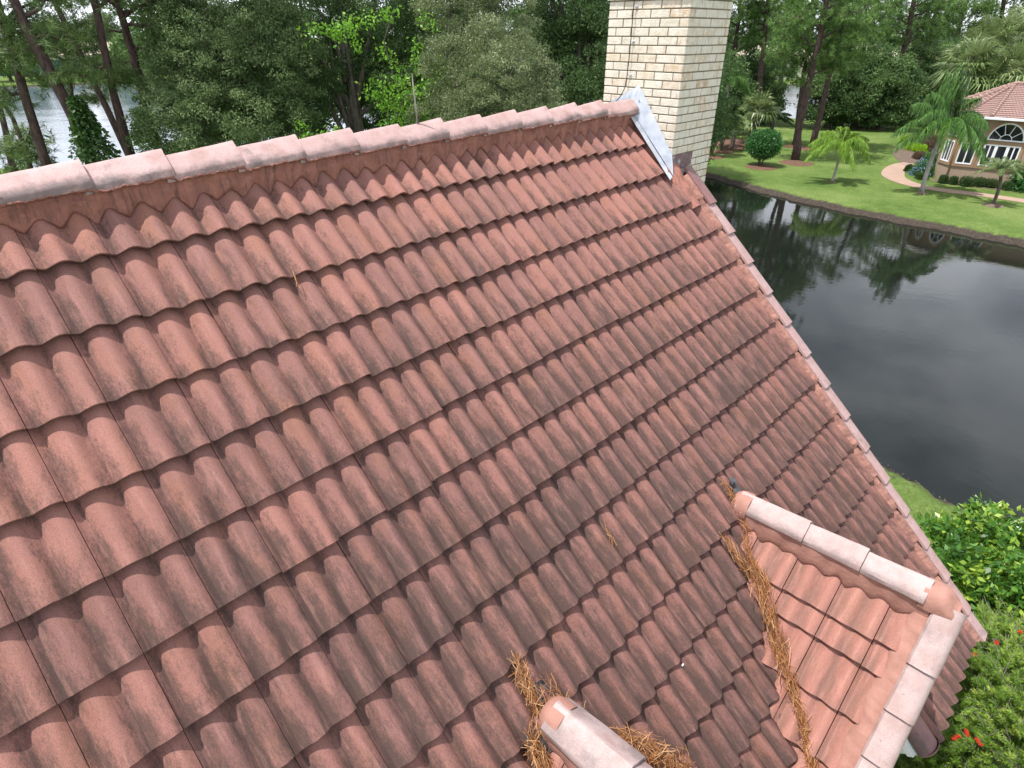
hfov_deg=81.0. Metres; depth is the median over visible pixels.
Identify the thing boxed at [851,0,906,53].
pine tree
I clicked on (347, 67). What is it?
maple tree
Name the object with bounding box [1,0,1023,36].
sky
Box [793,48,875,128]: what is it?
oak tree
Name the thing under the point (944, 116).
queen palm
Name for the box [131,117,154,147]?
climbing vine
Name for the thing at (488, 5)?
wax myrtle
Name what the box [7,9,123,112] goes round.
pine tree
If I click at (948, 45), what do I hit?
oak tree
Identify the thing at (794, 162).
mulch bed
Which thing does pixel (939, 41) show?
broadleaf tree
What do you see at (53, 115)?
lake water
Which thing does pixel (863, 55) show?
pine tree
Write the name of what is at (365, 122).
broadleaf tree
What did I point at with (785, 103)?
oak tree
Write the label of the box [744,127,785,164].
round shrub
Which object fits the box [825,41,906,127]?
oak tree
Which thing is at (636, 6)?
lightning cable
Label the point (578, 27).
oak tree
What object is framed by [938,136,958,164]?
window
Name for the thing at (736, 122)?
crape myrtle
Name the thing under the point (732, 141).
fan palm
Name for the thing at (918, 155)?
clipped hedge
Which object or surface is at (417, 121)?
lightning rod
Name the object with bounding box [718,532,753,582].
pine needles
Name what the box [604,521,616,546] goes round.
pine needles
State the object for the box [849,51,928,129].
oak tree
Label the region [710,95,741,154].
crape myrtle
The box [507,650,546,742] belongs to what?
pine needles
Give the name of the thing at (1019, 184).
strap leaf plant
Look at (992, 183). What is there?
ball hedge
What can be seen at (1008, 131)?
window
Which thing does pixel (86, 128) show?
climbing vine
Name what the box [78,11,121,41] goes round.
broadleaf tree
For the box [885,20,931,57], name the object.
broadleaf tree
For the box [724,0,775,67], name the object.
pine tree
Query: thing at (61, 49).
pine tree
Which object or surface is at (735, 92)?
oak tree
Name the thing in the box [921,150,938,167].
plumbago
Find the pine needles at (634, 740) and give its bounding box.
[610,719,696,767]
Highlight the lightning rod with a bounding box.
[412,76,418,123]
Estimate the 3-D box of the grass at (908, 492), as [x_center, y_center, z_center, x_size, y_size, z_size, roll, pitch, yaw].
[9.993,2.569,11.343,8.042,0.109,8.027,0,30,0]
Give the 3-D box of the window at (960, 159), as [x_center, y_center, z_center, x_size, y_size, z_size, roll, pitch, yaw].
[27.601,-14.016,36.394,1.160,1.559,0.075,22,37,32]
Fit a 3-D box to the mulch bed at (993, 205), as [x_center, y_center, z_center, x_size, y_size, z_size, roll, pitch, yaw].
[25.842,-9.625,32.160,1.012,0.086,1.030,0,30,0]
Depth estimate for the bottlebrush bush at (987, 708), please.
5.90 m
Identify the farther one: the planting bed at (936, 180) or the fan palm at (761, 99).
the fan palm at (761, 99)
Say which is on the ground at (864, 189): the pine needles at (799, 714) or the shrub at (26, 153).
the shrub at (26, 153)
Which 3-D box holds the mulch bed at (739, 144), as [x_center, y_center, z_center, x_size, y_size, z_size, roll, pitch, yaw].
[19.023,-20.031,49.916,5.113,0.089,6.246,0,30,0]
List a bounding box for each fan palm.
[724,116,752,148]
[739,90,783,140]
[922,32,1003,95]
[939,11,1023,96]
[954,47,1022,98]
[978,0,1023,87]
[979,38,1023,89]
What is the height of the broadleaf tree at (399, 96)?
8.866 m
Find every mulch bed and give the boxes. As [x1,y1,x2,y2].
[709,154,724,158]
[711,138,747,149]
[713,150,733,153]
[745,164,776,169]
[779,160,813,165]
[982,203,1003,207]
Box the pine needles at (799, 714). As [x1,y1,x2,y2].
[776,647,821,767]
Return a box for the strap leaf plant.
[1001,162,1023,192]
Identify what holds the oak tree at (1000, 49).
on the ground at (864, 189)
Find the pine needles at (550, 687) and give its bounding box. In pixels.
[525,671,587,707]
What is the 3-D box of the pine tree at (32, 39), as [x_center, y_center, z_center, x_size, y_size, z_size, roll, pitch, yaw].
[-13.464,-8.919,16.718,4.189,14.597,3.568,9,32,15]
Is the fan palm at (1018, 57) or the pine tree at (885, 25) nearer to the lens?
the fan palm at (1018, 57)
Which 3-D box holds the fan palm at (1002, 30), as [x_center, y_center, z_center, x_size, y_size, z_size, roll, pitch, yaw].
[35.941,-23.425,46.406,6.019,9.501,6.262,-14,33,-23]
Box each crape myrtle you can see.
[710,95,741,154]
[715,112,743,149]
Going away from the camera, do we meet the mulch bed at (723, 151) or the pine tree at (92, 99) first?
the pine tree at (92, 99)
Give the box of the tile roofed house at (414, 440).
[0,0,987,767]
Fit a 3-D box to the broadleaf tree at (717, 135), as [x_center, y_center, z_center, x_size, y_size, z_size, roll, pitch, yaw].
[9.350,-18.874,35.487,8.937,12.822,8.092,0,30,0]
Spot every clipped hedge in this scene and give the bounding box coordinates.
[901,136,940,151]
[903,141,927,151]
[911,150,926,159]
[917,133,938,140]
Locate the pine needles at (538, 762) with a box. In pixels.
[520,725,555,767]
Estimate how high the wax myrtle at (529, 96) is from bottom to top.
8.618 m
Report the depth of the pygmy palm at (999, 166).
31.23 m
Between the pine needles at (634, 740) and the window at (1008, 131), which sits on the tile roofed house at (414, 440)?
the pine needles at (634, 740)
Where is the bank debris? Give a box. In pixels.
[729,177,1006,518]
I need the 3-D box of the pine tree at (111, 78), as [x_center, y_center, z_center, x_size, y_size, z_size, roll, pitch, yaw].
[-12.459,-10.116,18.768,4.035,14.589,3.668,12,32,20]
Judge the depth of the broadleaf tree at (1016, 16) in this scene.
44.99 m
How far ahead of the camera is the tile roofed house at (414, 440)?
3.55 m
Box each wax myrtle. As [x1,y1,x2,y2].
[402,0,545,125]
[415,10,567,121]
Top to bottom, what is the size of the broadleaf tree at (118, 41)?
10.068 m
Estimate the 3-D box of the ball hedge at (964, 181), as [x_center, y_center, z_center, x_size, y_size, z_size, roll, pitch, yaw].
[27.516,-12.278,36.284,0.858,0.687,0.830,0,30,0]
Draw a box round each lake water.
[0,81,396,168]
[776,86,824,118]
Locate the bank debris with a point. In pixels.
(888, 464)
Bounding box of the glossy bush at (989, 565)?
[917,491,1023,633]
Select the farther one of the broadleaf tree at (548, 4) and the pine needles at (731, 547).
the broadleaf tree at (548, 4)
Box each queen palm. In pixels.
[719,69,752,138]
[803,126,870,180]
[889,63,989,191]
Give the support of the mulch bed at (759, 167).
on the ground at (864, 189)
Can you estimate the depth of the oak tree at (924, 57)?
57.24 m
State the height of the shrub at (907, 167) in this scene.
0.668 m
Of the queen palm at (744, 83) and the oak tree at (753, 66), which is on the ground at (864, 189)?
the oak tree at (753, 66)
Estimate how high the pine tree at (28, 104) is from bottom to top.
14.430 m
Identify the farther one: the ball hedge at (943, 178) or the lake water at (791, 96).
the lake water at (791, 96)
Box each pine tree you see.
[0,0,84,165]
[0,0,106,161]
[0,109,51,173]
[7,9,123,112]
[28,0,125,155]
[63,0,165,155]
[65,0,205,154]
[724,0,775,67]
[728,5,741,40]
[730,0,807,107]
[755,0,890,159]
[760,0,812,82]
[760,0,860,144]
[788,0,901,147]
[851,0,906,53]
[869,0,960,67]
[898,0,980,51]
[933,0,1001,43]
[970,0,1023,20]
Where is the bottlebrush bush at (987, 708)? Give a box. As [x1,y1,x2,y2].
[894,597,1023,767]
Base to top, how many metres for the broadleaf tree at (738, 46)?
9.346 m
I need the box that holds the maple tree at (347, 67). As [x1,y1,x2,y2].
[263,0,460,137]
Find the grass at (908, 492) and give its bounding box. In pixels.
[893,486,1003,545]
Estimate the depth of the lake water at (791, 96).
85.58 m
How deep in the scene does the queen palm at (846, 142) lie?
35.98 m
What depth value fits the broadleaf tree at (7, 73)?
112.39 m
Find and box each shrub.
[0,106,63,170]
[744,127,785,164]
[903,164,911,172]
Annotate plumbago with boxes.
[906,156,935,177]
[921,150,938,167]
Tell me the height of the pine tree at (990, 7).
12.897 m
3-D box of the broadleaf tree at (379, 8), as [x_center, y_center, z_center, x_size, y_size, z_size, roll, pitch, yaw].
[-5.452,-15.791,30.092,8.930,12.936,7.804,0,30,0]
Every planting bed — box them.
[892,147,919,166]
[929,179,1023,192]
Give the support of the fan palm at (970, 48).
on the ground at (864, 189)
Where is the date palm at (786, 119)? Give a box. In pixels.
[758,108,794,129]
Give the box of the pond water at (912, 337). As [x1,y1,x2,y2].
[704,177,1023,518]
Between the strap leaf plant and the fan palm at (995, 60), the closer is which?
the strap leaf plant
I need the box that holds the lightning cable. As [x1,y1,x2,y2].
[616,0,637,100]
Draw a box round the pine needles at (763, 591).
[742,556,800,690]
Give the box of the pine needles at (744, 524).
[719,471,758,574]
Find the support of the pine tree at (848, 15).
on the ground at (864, 189)
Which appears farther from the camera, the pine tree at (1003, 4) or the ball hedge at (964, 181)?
the pine tree at (1003, 4)
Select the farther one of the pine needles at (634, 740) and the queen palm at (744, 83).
the queen palm at (744, 83)
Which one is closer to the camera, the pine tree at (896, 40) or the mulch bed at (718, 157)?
the mulch bed at (718, 157)
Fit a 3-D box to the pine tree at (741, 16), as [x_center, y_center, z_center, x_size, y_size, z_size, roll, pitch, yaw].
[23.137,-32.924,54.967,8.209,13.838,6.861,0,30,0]
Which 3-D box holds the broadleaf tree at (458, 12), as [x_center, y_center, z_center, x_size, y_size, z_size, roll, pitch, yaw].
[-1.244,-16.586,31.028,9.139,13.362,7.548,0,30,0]
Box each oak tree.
[122,0,329,154]
[498,0,609,107]
[719,59,761,131]
[723,42,788,124]
[750,52,791,121]
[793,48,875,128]
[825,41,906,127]
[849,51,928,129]
[881,39,962,124]
[929,34,985,94]
[963,22,1023,82]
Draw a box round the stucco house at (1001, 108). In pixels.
[933,81,1023,182]
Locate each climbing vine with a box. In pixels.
[65,94,121,164]
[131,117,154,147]
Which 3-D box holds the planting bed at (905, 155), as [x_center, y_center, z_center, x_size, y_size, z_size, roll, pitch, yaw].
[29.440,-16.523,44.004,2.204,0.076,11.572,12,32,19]
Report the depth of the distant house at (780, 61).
120.06 m
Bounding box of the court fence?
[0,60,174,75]
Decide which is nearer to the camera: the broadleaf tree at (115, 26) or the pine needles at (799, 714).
the pine needles at (799, 714)
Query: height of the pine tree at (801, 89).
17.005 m
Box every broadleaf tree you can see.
[0,42,37,81]
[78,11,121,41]
[100,0,293,152]
[107,26,153,78]
[229,0,391,139]
[294,1,476,138]
[308,0,461,129]
[419,0,555,115]
[521,0,610,105]
[707,44,746,165]
[723,28,746,62]
[737,26,778,50]
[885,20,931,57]
[908,32,964,52]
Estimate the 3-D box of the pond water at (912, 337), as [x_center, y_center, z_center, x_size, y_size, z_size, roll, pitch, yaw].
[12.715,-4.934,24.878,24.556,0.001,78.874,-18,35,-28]
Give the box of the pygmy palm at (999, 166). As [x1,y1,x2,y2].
[971,156,1023,203]
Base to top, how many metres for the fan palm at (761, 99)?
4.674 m
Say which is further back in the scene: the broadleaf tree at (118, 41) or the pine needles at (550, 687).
the broadleaf tree at (118, 41)
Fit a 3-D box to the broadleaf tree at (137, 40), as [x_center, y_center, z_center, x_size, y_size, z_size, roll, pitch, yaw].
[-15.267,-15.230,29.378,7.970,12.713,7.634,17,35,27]
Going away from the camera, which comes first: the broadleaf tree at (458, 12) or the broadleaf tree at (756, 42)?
the broadleaf tree at (458, 12)
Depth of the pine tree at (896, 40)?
56.28 m
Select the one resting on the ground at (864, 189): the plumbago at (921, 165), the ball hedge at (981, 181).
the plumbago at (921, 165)
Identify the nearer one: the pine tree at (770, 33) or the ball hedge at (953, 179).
the ball hedge at (953, 179)
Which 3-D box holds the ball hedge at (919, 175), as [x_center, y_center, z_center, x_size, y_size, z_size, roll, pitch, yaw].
[25.940,-13.150,37.893,0.843,0.572,0.853,0,30,0]
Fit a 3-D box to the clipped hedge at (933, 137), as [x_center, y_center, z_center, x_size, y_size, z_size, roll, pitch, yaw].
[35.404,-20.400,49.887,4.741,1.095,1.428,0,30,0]
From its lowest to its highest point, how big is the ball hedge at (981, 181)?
0.658 m
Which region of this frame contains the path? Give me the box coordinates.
[881,162,1023,202]
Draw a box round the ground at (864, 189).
[0,37,1023,767]
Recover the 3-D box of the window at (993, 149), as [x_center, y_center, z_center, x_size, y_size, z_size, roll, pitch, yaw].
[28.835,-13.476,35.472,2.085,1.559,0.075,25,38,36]
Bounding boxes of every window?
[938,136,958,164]
[951,139,977,167]
[973,141,1023,172]
[985,121,1023,142]
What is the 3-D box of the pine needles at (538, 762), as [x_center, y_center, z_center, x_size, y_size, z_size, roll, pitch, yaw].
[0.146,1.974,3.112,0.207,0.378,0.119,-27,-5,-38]
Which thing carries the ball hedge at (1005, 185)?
on the planting bed at (936, 180)
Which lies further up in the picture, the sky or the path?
the sky
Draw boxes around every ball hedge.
[913,172,928,179]
[937,174,948,183]
[948,175,959,184]
[957,175,974,186]
[972,176,986,186]
[984,178,998,188]
[1001,181,1014,190]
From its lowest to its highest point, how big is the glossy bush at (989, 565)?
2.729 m
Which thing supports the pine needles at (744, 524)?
on the tile roofed house at (414, 440)
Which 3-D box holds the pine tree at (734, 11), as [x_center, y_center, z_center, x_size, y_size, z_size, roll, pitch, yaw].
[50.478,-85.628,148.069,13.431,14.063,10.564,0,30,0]
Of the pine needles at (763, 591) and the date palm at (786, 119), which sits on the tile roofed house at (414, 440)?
the pine needles at (763, 591)
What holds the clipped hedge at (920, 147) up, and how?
on the planting bed at (905, 155)
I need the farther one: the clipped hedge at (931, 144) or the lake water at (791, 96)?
the lake water at (791, 96)
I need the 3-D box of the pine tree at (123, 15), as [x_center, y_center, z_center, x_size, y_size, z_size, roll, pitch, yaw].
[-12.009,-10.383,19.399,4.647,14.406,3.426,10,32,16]
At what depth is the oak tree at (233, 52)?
18.68 m
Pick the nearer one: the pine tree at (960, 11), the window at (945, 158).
the window at (945, 158)
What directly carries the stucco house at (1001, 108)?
on the ground at (864, 189)
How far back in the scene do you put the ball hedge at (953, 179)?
36.56 m
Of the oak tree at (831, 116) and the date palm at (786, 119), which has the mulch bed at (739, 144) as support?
the date palm at (786, 119)

